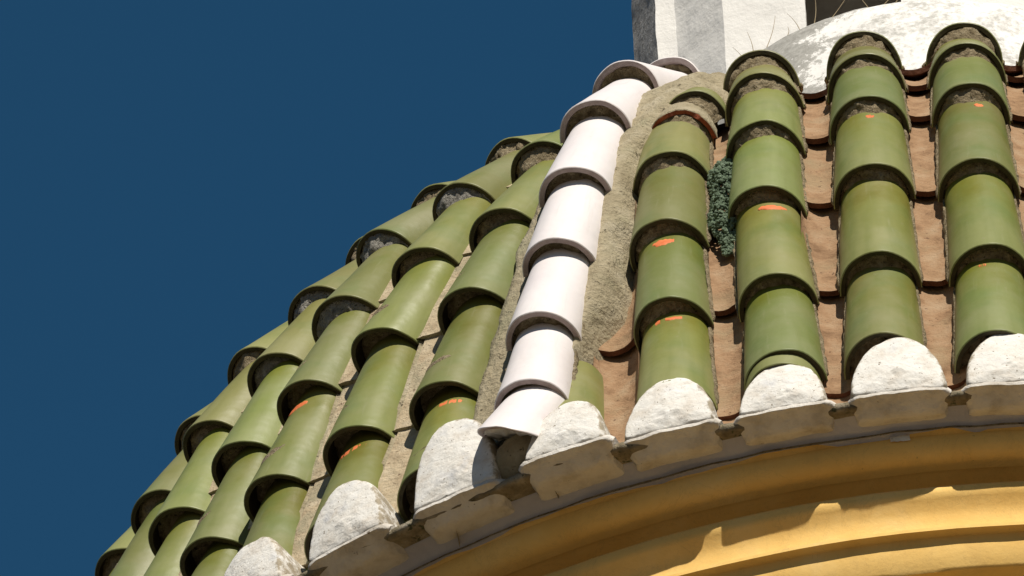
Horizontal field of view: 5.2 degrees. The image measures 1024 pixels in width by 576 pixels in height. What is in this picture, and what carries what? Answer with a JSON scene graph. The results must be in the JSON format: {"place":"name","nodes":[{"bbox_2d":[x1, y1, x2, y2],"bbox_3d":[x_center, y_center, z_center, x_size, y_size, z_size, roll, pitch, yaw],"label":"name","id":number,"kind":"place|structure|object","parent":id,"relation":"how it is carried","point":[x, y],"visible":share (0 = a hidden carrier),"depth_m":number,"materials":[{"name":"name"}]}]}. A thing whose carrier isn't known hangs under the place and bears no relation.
{"place":"outdoors","nodes":[
{"label":"outdoors","id":0,"kind":"place"},
{"bbox_2d":[0,0,633,575],"label":"sky","id":1,"kind":"structure","parent":0,"point":[174,174],"materials":[{"name":"blue"}]},
{"label":"ground","id":2,"kind":"structure","parent":0,"visible":0},
{"bbox_2d":[282,0,1023,575],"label":"domed building","id":3,"kind":"structure","parent":2,"relation":"on","point":[916,482],"depth_m":25.23,"materials":[{"name":"paint"}]},
{"bbox_2d":[95,527,134,575],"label":"roof tile","id":4,"kind":"object","parent":3,"relation":"on","point":[109,559],"visible":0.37,"depth_m":27.21,"materials":[{"name":"green ceramic"}]},
{"bbox_2d":[110,496,167,575],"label":"roof tile","id":5,"kind":"object","parent":3,"relation":"on","point":[137,558],"visible":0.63,"depth_m":26.74,"materials":[{"name":"green ceramic"}]},
{"bbox_2d":[131,450,187,533],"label":"roof tile","id":6,"kind":"object","parent":3,"relation":"on","point":[161,486],"visible":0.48,"depth_m":26.97,"materials":[{"name":"green ceramic"}]},
{"bbox_2d":[144,511,200,575],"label":"roof tile","id":7,"kind":"object","parent":3,"relation":"on","point":[166,560],"visible":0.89,"depth_m":26.44,"materials":[{"name":"green ceramic"}]},
{"bbox_2d":[148,427,230,555],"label":"roof tile","id":8,"kind":"object","parent":3,"relation":"on","point":[190,489],"visible":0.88,"depth_m":26.61,"materials":[{"name":"green ceramic"}]},
{"bbox_2d":[174,403,210,454],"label":"roof tile","id":9,"kind":"object","parent":3,"relation":"on","point":[184,426],"visible":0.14,"depth_m":27.28,"materials":[{"name":"green ceramic"}]},
{"bbox_2d":[192,541,238,575],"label":"roof tile","id":10,"kind":"object","parent":3,"relation":"on","point":[217,558],"visible":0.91,"depth_m":26.07,"materials":[{"name":"green ceramic"}]},
{"bbox_2d":[182,361,253,462],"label":"roof tile","id":11,"kind":"object","parent":3,"relation":"on","point":[228,405],"visible":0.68,"depth_m":26.90,"materials":[{"name":"green ceramic"}]},
{"bbox_2d":[180,446,268,575],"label":"roof tile","id":12,"kind":"object","parent":3,"relation":"on","point":[225,518],"visible":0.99,"depth_m":26.20,"materials":[{"name":"green ceramic"}]},
{"bbox_2d":[211,359,299,486],"bbox_3d":[-0.609,0.304,26.621,0.109,0.425,0.194,29,-54,-6],"label":"roof tile","id":13,"kind":"object","parent":3,"relation":"on","point":[258,423],"visible":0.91,"depth_m":26.49,"materials":[{"name":"green ceramic"}]},
{"bbox_2d":[227,321,287,384],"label":"roof tile","id":14,"kind":"object","parent":3,"relation":"on","point":[242,359],"visible":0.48,"depth_m":27.13,"materials":[{"name":"green ceramic"}]},
{"bbox_2d":[224,537,306,575],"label":"end cap","id":15,"kind":"object","parent":3,"relation":"attached to","point":[265,556],"visible":1,"depth_m":25.60,"materials":[{"name":"white paint"}]},
{"bbox_2d":[243,478,309,555],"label":"roof tile","id":16,"kind":"object","parent":3,"relation":"on","point":[277,518],"visible":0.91,"depth_m":25.93,"materials":[{"name":"green ceramic"}]},
{"bbox_2d":[247,298,326,397],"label":"roof tile","id":17,"kind":"object","parent":3,"relation":"on","point":[294,340],"visible":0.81,"depth_m":26.76,"materials":[{"name":"green ceramic"}]},
{"bbox_2d":[244,385,336,521],"bbox_3d":[-0.523,0.366,26.255,0.111,0.427,0.198,34,-54,-11],"label":"roof tile","id":18,"kind":"object","parent":3,"relation":"on","point":[292,453],"visible":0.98,"depth_m":26.16,"materials":[{"name":"green ceramic"}]},
{"bbox_2d":[292,476,330,568],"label":"pan tile","id":19,"kind":"object","parent":3,"relation":"attached to","point":[312,499],"visible":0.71,"depth_m":25.90,"materials":[{"name":"beige ceramic"}]},
{"bbox_2d":[307,383,354,482],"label":"pan tile","id":20,"kind":"object","parent":19,"relation":"on","point":[319,471],"visible":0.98,"depth_m":26.20,"materials":[{"name":"beige ceramic"}]},
{"bbox_2d":[288,259,357,325],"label":"roof tile","id":21,"kind":"object","parent":3,"relation":"on","point":[325,287],"visible":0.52,"depth_m":27.00,"materials":[{"name":"green ceramic"}]},
{"bbox_2d":[277,310,370,425],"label":"roof tile","id":22,"kind":"object","parent":3,"relation":"on","point":[324,363],"visible":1,"depth_m":26.43,"materials":[{"name":"green ceramic"}]},
{"bbox_2d":[304,430,389,562],"bbox_3d":[-0.389,0.463,25.804,0.110,0.462,0.194,38,-63,-14],"label":"roof tile","id":23,"kind":"object","parent":3,"relation":"on","point":[362,455],"visible":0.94,"depth_m":25.82,"materials":[{"name":"green ceramic"}]},
{"bbox_2d":[345,236,362,264],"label":"roof tile","id":24,"kind":"object","parent":3,"relation":"on","point":[351,256],"visible":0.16,"depth_m":27.32,"materials":[{"name":"green ceramic"}]},
{"bbox_2d":[309,480,403,562],"bbox_3d":[-0.336,0.554,25.543,0.211,0.226,0.169,-28,-57,24],"label":"end cap","id":25,"kind":"object","parent":3,"relation":"attached to","point":[350,510],"visible":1,"depth_m":25.48,"materials":[{"name":"white paint"}]},
{"bbox_2d":[312,243,407,342],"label":"roof tile","id":26,"kind":"object","parent":3,"relation":"on","point":[363,286],"visible":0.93,"depth_m":26.67,"materials":[{"name":"green ceramic"}]},
{"bbox_2d":[338,289,390,385],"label":"pan tile","id":27,"kind":"object","parent":3,"relation":"attached to","point":[350,375],"visible":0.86,"depth_m":26.36,"materials":[{"name":"beige ceramic"}]},
{"bbox_2d":[323,334,418,476],"bbox_3d":[-0.340,0.249,26.140,0.109,0.466,0.197,38,-59,-14],"label":"roof tile","id":28,"kind":"object","parent":3,"relation":"on","point":[373,400],"visible":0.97,"depth_m":26.04,"materials":[{"name":"green ceramic"}]},
{"bbox_2d":[378,279,393,302],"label":"pan tile","id":29,"kind":"object","parent":3,"relation":"attached to","point":[385,294],"visible":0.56,"depth_m":26.66,"materials":[{"name":"beige ceramic"}]},
{"bbox_2d":[356,197,435,266],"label":"roof tile","id":30,"kind":"object","parent":3,"relation":"on","point":[408,228],"visible":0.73,"depth_m":26.94,"materials":[{"name":"green ceramic"}]},
{"bbox_2d":[378,427,418,515],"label":"pan tile","id":31,"kind":"object","parent":3,"relation":"attached to","point":[397,454],"visible":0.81,"depth_m":25.79,"materials":[{"name":"beige ceramic"}]},
{"bbox_2d":[351,255,455,373],"bbox_3d":[-0.263,0.038,26.426,0.111,0.376,0.196,41,-51,-12],"label":"roof tile","id":32,"kind":"object","parent":3,"relation":"on","point":[404,310],"visible":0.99,"depth_m":26.34,"materials":[{"name":"green ceramic"}]},
{"bbox_2d":[393,334,443,431],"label":"pan tile","id":33,"kind":"object","parent":3,"relation":"on","point":[425,353],"visible":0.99,"depth_m":26.10,"materials":[{"name":"beige ceramic"}]},
{"bbox_2d":[411,181,453,208],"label":"roof tile","id":34,"kind":"object","parent":3,"relation":"on","point":[427,193],"visible":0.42,"depth_m":27.14,"materials":[{"name":"green ceramic"}]},
{"bbox_2d":[397,385,477,520],"bbox_3d":[-0.178,0.353,25.692,0.199,0.450,0.110,-39,-71,22],"label":"roof tile","id":35,"kind":"object","parent":3,"relation":"on","point":[450,403],"visible":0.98,"depth_m":25.70,"materials":[{"name":"green ceramic"}]},
{"bbox_2d":[391,197,491,287],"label":"roof tile","id":36,"kind":"object","parent":3,"relation":"on","point":[445,233],"visible":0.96,"depth_m":26.56,"materials":[{"name":"green ceramic"}]},
{"bbox_2d":[416,255,470,338],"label":"pan tile","id":37,"kind":"object","parent":3,"relation":"on","point":[431,329],"visible":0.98,"depth_m":26.32,"materials":[{"name":"beige ceramic"}]},
{"bbox_2d":[409,294,503,430],"bbox_3d":[-0.134,0.147,26.018,0.111,0.449,0.199,43,-59,-17],"label":"roof tile","id":38,"kind":"object","parent":3,"relation":"on","point":[460,359],"visible":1,"depth_m":25.92,"materials":[{"name":"green ceramic"}]},
{"bbox_2d":[414,418,501,512],"bbox_3d":[-0.092,0.428,25.460,0.219,0.277,0.168,-23,-55,20],"label":"end cap","id":39,"kind":"object","parent":3,"relation":"attached to","point":[458,455],"visible":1,"depth_m":25.39,"materials":[{"name":"white paint"}]},
{"bbox_2d":[432,150,519,220],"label":"roof tile","id":40,"kind":"object","parent":3,"relation":"on","point":[490,182],"visible":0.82,"depth_m":26.80,"materials":[{"name":"green ceramic"}]},
{"bbox_2d":[437,219,529,335],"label":"roof tile","id":41,"kind":"object","parent":3,"relation":"on","point":[489,267],"visible":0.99,"depth_m":26.21,"materials":[{"name":"green ceramic"}]},
{"bbox_2d":[469,160,553,252],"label":"roof tile","id":42,"kind":"object","parent":3,"relation":"on","point":[518,198],"visible":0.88,"depth_m":26.45,"materials":[{"name":"green ceramic"}]},
{"bbox_2d":[485,132,551,164],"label":"roof tile","id":43,"kind":"object","parent":3,"relation":"on","point":[503,147],"visible":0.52,"depth_m":27.05,"materials":[{"name":"green ceramic"}]},
{"bbox_2d":[477,385,564,439],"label":"ridge tile","id":44,"kind":"object","parent":3,"relation":"on","point":[526,410],"visible":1,"depth_m":25.35,"materials":[{"name":"white ceramic"}]},
{"bbox_2d":[494,323,578,410],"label":"ridge tile","id":45,"kind":"object","parent":3,"relation":"on","point":[543,354],"visible":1,"depth_m":25.56,"materials":[{"name":"white ceramic"}]},
{"bbox_2d":[511,129,563,183],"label":"roof tile","id":46,"kind":"object","parent":3,"relation":"on","point":[537,151],"visible":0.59,"depth_m":26.70,"materials":[{"name":"green ceramic"}]},
{"bbox_2d":[505,248,588,350],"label":"ridge tile","id":47,"kind":"object","parent":3,"relation":"on","point":[553,290],"visible":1,"depth_m":25.80,"materials":[{"name":"white ceramic"}]},
{"bbox_2d":[522,179,603,276],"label":"ridge tile","id":48,"kind":"object","parent":3,"relation":"on","point":[570,217],"visible":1,"depth_m":26.06,"materials":[{"name":"white ceramic"}]},
{"bbox_2d":[525,401,610,460],"bbox_3d":[0.145,0.362,25.325,0.195,0.165,0.169,-19,-54,16],"label":"end cap","id":49,"kind":"object","parent":3,"relation":"attached to","point":[569,423],"visible":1,"depth_m":25.26,"materials":[{"name":"white paint"}]},
{"bbox_2d":[539,116,623,207],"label":"ridge tile","id":50,"kind":"object","parent":3,"relation":"on","point":[589,149],"visible":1,"depth_m":26.34,"materials":[{"name":"white ceramic"}]},
{"bbox_2d":[560,360,603,419],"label":"roof tile","id":51,"kind":"object","parent":3,"relation":"on","point":[587,385],"visible":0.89,"depth_m":25.56,"materials":[{"name":"green ceramic"}]},
{"bbox_2d":[560,78,652,142],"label":"ridge tile","id":52,"kind":"object","parent":3,"relation":"on","point":[618,100],"visible":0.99,"depth_m":26.62,"materials":[{"name":"white ceramic"}]},
{"bbox_2d":[593,343,639,442],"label":"pan tile","id":53,"kind":"object","parent":3,"relation":"attached to","point":[620,374],"visible":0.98,"depth_m":25.64,"materials":[{"name":"ceramic"}]},
{"bbox_2d":[598,271,637,356],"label":"pan tile","id":54,"kind":"object","parent":3,"relation":"attached to","point":[620,341],"visible":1,"depth_m":25.81,"materials":[{"name":"ceramic"}]},
{"bbox_2d":[592,60,687,93],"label":"ridge tile","id":55,"kind":"object","parent":3,"relation":"on","point":[653,76],"visible":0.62,"depth_m":27.00,"materials":[{"name":"white ceramic"}]},
{"bbox_2d":[629,165,711,271],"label":"roof tile","id":56,"kind":"object","parent":3,"relation":"on","point":[673,199],"visible":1,"depth_m":26.08,"materials":[{"name":"green ceramic"}]},
{"bbox_2d":[625,378,717,440],"bbox_3d":[0.376,0.313,25.297,0.214,0.184,0.169,-15,-53,12],"label":"end cap","id":57,"kind":"object","parent":3,"relation":"attached to","point":[672,403],"visible":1,"depth_m":25.23,"materials":[{"name":"white paint"}]},
{"bbox_2d":[633,121,713,197],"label":"roof tile","id":58,"kind":"object","parent":3,"relation":"on","point":[677,144],"visible":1,"depth_m":26.35,"materials":[{"name":"green ceramic"}]},
{"bbox_2d":[633,233,715,348],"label":"roof tile","id":59,"kind":"object","parent":3,"relation":"on","point":[673,272],"visible":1,"depth_m":25.78,"materials":[{"name":"green ceramic"}]},
{"bbox_2d":[650,57,699,74],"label":"ridge tile","id":60,"kind":"object","parent":3,"relation":"on","point":[683,65],"visible":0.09,"depth_m":27.29,"materials":[{"name":"white ceramic"}]},
{"bbox_2d":[637,312,718,409],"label":"roof tile","id":61,"kind":"object","parent":3,"relation":"on","point":[677,344],"visible":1,"depth_m":25.50,"materials":[{"name":"green ceramic"}]},
{"bbox_2d":[651,102,717,140],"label":"broken tile","id":62,"kind":"object","parent":3,"relation":"on","point":[696,116],"visible":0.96,"depth_m":26.54,"materials":[{"name":"ceramic"}]},
{"bbox_2d":[669,87,725,122],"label":"roof tile","id":63,"kind":"object","parent":3,"relation":"on","point":[710,102],"visible":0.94,"depth_m":26.66,"materials":[{"name":"green ceramic"}]},
{"bbox_2d":[706,235,735,315],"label":"pan tile","id":64,"kind":"object","parent":3,"relation":"attached to","point":[721,269],"visible":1,"depth_m":25.89,"materials":[{"name":"ceramic"}]},
{"bbox_2d":[710,173,728,235],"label":"pan tile","id":65,"kind":"object","parent":64,"relation":"on","point":[720,229],"visible":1,"depth_m":26.25,"materials":[{"name":"ceramic"}]},
{"bbox_2d":[706,156,736,256],"bbox_3d":[0.506,-0.193,26.163,0.106,0.464,0.177,-5,-44,2],"label":"lichen cushion","id":66,"kind":"object","parent":65,"relation":"on","point":[719,198],"visible":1,"depth_m":26.09,"materials":[{"name":"green plant"}]},
{"bbox_2d":[713,123,729,163],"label":"pan tile","id":67,"kind":"object","parent":3,"relation":"attached to","point":[720,143],"visible":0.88,"depth_m":26.60,"materials":[{"name":"ceramic"}]},
{"bbox_2d":[712,310,744,420],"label":"pan tile","id":68,"kind":"object","parent":3,"relation":"attached to","point":[728,340],"visible":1,"depth_m":25.56,"materials":[{"name":"ceramic"}]},
{"bbox_2d":[723,50,803,92],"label":"roof tile","id":69,"kind":"object","parent":3,"relation":"on","point":[742,63],"visible":0.45,"depth_m":26.98,"materials":[{"name":"green ceramic"}]},
{"bbox_2d":[724,65,806,126],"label":"roof tile","id":70,"kind":"object","parent":3,"relation":"on","point":[756,78],"visible":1,"depth_m":26.60,"materials":[{"name":"green ceramic"}]},
{"bbox_2d":[726,88,807,166],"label":"roof tile","id":71,"kind":"object","parent":3,"relation":"on","point":[763,112],"visible":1,"depth_m":26.34,"materials":[{"name":"green ceramic"}]},
{"bbox_2d":[728,135,808,230],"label":"roof tile","id":72,"kind":"object","parent":3,"relation":"on","point":[768,168],"visible":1,"depth_m":26.08,"materials":[{"name":"green ceramic"}]},
{"bbox_2d":[732,200,820,322],"bbox_3d":[0.593,-0.089,25.840,0.199,0.490,0.116,-13,-61,5],"label":"roof tile","id":73,"kind":"object","parent":3,"relation":"on","point":[770,249],"visible":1,"depth_m":25.77,"materials":[{"name":"green ceramic"}]},
{"bbox_2d":[739,365,827,415],"bbox_3d":[0.622,0.276,25.250,0.204,0.156,0.169,-10,-52,8],"label":"end cap","id":74,"kind":"object","parent":3,"relation":"attached to","point":[778,386],"visible":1,"depth_m":25.18,"materials":[{"name":"white paint"}]},
{"bbox_2d":[746,354,822,388],"bbox_3d":[0.607,0.183,25.345,0.177,0.144,0.110,-11,-61,6],"label":"tile stub","id":75,"kind":"object","parent":74,"relation":"on","point":[772,361],"visible":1,"depth_m":25.28,"materials":[{"name":"green ceramic"}]},
{"bbox_2d":[742,284,828,391],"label":"roof tile","id":76,"kind":"object","parent":3,"relation":"on","point":[782,319],"visible":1,"depth_m":25.45,"materials":[{"name":"green ceramic"}]},
{"bbox_2d":[799,88,827,99],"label":"pan tile","id":77,"kind":"object","parent":3,"relation":"attached to","point":[817,95],"visible":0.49,"depth_m":26.74,"materials":[{"name":"ceramic"}]},
{"bbox_2d":[802,96,830,143],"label":"pan tile","id":78,"kind":"object","parent":3,"relation":"attached to","point":[816,113],"visible":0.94,"depth_m":26.55,"materials":[{"name":"ceramic"}]},
{"bbox_2d":[803,142,833,208],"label":"pan tile","id":79,"kind":"object","parent":3,"relation":"attached to","point":[818,164],"visible":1,"depth_m":26.22,"materials":[{"name":"ceramic"}]},
{"bbox_2d":[801,207,839,295],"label":"pan tile","id":80,"kind":"object","parent":3,"relation":"attached to","point":[821,230],"visible":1,"depth_m":25.92,"materials":[{"name":"ceramic"}]},
{"bbox_2d":[815,294,853,398],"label":"pan tile","id":81,"kind":"object","parent":3,"relation":"attached to","point":[830,311],"visible":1,"depth_m":25.53,"materials":[{"name":"ceramic"}]},
{"bbox_2d":[824,31,904,88],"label":"roof tile","id":82,"kind":"object","parent":3,"relation":"on","point":[845,43],"visible":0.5,"depth_m":26.99,"materials":[{"name":"green ceramic"}]},
{"bbox_2d":[825,46,908,105],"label":"roof tile","id":83,"kind":"object","parent":3,"relation":"on","point":[859,57],"visible":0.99,"depth_m":26.59,"materials":[{"name":"green ceramic"}]},
{"bbox_2d":[828,66,911,145],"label":"roof tile","id":84,"kind":"object","parent":3,"relation":"on","point":[872,89],"visible":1,"depth_m":26.34,"materials":[{"name":"green ceramic"}]},
{"bbox_2d":[831,112,916,209],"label":"roof tile","id":85,"kind":"object","parent":3,"relation":"on","point":[871,146],"visible":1,"depth_m":26.07,"materials":[{"name":"green ceramic"}]},
{"bbox_2d":[836,180,923,296],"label":"roof tile","id":86,"kind":"object","parent":3,"relation":"on","point":[876,224],"visible":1,"depth_m":25.75,"materials":[{"name":"green ceramic"}]},
{"bbox_2d":[842,267,926,379],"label":"roof tile","id":87,"kind":"object","parent":3,"relation":"on","point":[883,304],"visible":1,"depth_m":25.43,"materials":[{"name":"green ceramic"}]},
{"bbox_2d":[851,337,947,397],"bbox_3d":[0.875,0.225,25.240,0.219,0.199,0.171,-6,-51,4],"label":"end cap","id":88,"kind":"object","parent":3,"relation":"attached to","point":[897,363],"visible":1,"depth_m":25.17,"materials":[{"name":"white paint"}]},
{"bbox_2d":[905,76,927,90],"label":"pan tile","id":89,"kind":"object","parent":3,"relation":"attached to","point":[918,85],"visible":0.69,"depth_m":26.68,"materials":[{"name":"ceramic"}]},
{"bbox_2d":[905,89,930,121],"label":"pan tile","id":90,"kind":"object","parent":3,"relation":"attached to","point":[918,104],"visible":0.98,"depth_m":26.53,"materials":[{"name":"ceramic"}]},
{"bbox_2d":[898,49,937,79],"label":"pan tile","id":91,"kind":"object","parent":3,"relation":"on","point":[918,74],"visible":0.18,"depth_m":26.95,"materials":[{"name":"ceramic"}]},
{"bbox_2d":[908,120,936,196],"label":"pan tile","id":92,"kind":"object","parent":3,"relation":"attached to","point":[922,142],"visible":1,"depth_m":26.23,"materials":[{"name":"ceramic"}]},
{"bbox_2d":[912,196,947,285],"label":"pan tile","id":93,"kind":"object","parent":3,"relation":"attached to","point":[928,216],"visible":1,"depth_m":25.87,"materials":[{"name":"ceramic"}]},
{"bbox_2d":[918,283,967,389],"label":"pan tile","id":94,"kind":"object","parent":3,"relation":"attached to","point":[937,304],"visible":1,"depth_m":25.52,"materials":[{"name":"ceramic"}]},
{"bbox_2d":[922,22,1004,67],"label":"roof tile","id":95,"kind":"object","parent":3,"relation":"on","point":[962,30],"visible":0.55,"depth_m":26.97,"materials":[{"name":"green ceramic"}]},
{"bbox_2d":[926,38,1007,89],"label":"roof tile","id":96,"kind":"object","parent":3,"relation":"on","point":[949,51],"visible":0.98,"depth_m":26.59,"materials":[{"name":"green ceramic"}]},
{"bbox_2d":[929,56,1012,127],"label":"roof tile","id":97,"kind":"object","parent":3,"relation":"on","point":[966,79],"visible":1,"depth_m":26.35,"materials":[{"name":"green ceramic"}]},
{"bbox_2d":[934,101,1021,201],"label":"roof tile","id":98,"kind":"object","parent":3,"relation":"on","point":[972,137],"visible":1,"depth_m":26.07,"materials":[{"name":"green ceramic"}]},
{"bbox_2d":[942,172,1023,286],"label":"roof tile","id":99,"kind":"object","parent":3,"relation":"on","point":[981,213],"visible":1,"depth_m":25.74,"materials":[{"name":"green ceramic"}]},
{"bbox_2d":[952,258,1023,373],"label":"roof tile","id":100,"kind":"object","parent":3,"relation":"on","point":[988,298],"visible":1,"depth_m":25.41,"materials":[{"name":"green ceramic"}]},
{"bbox_2d":[966,334,1023,385],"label":"end cap","id":101,"kind":"object","parent":3,"relation":"attached to","point":[997,358],"visible":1,"depth_m":25.16,"materials":[{"name":"white paint"}]},
{"bbox_2d":[1004,65,1022,76],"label":"pan tile","id":102,"kind":"object","parent":3,"relation":"on","point":[1016,70],"visible":0.1,"depth_m":27.00,"materials":[{"name":"ceramic"}]},
{"bbox_2d":[1006,82,1023,121],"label":"pan tile","id":103,"kind":"object","parent":3,"relation":"attached to","point":[1015,94],"visible":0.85,"depth_m":26.57,"materials":[{"name":"ceramic"}]},
{"bbox_2d":[1008,120,1023,192],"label":"pan tile","id":104,"kind":"object","parent":3,"relation":"attached to","point":[1016,128],"visible":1,"depth_m":26.27,"materials":[{"name":"ceramic"}]},
{"bbox_2d":[1016,193,1023,230],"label":"pan tile","id":105,"kind":"object","parent":3,"relation":"attached to","point":[1020,202],"visible":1,"depth_m":25.99,"materials":[{"name":"ceramic"}]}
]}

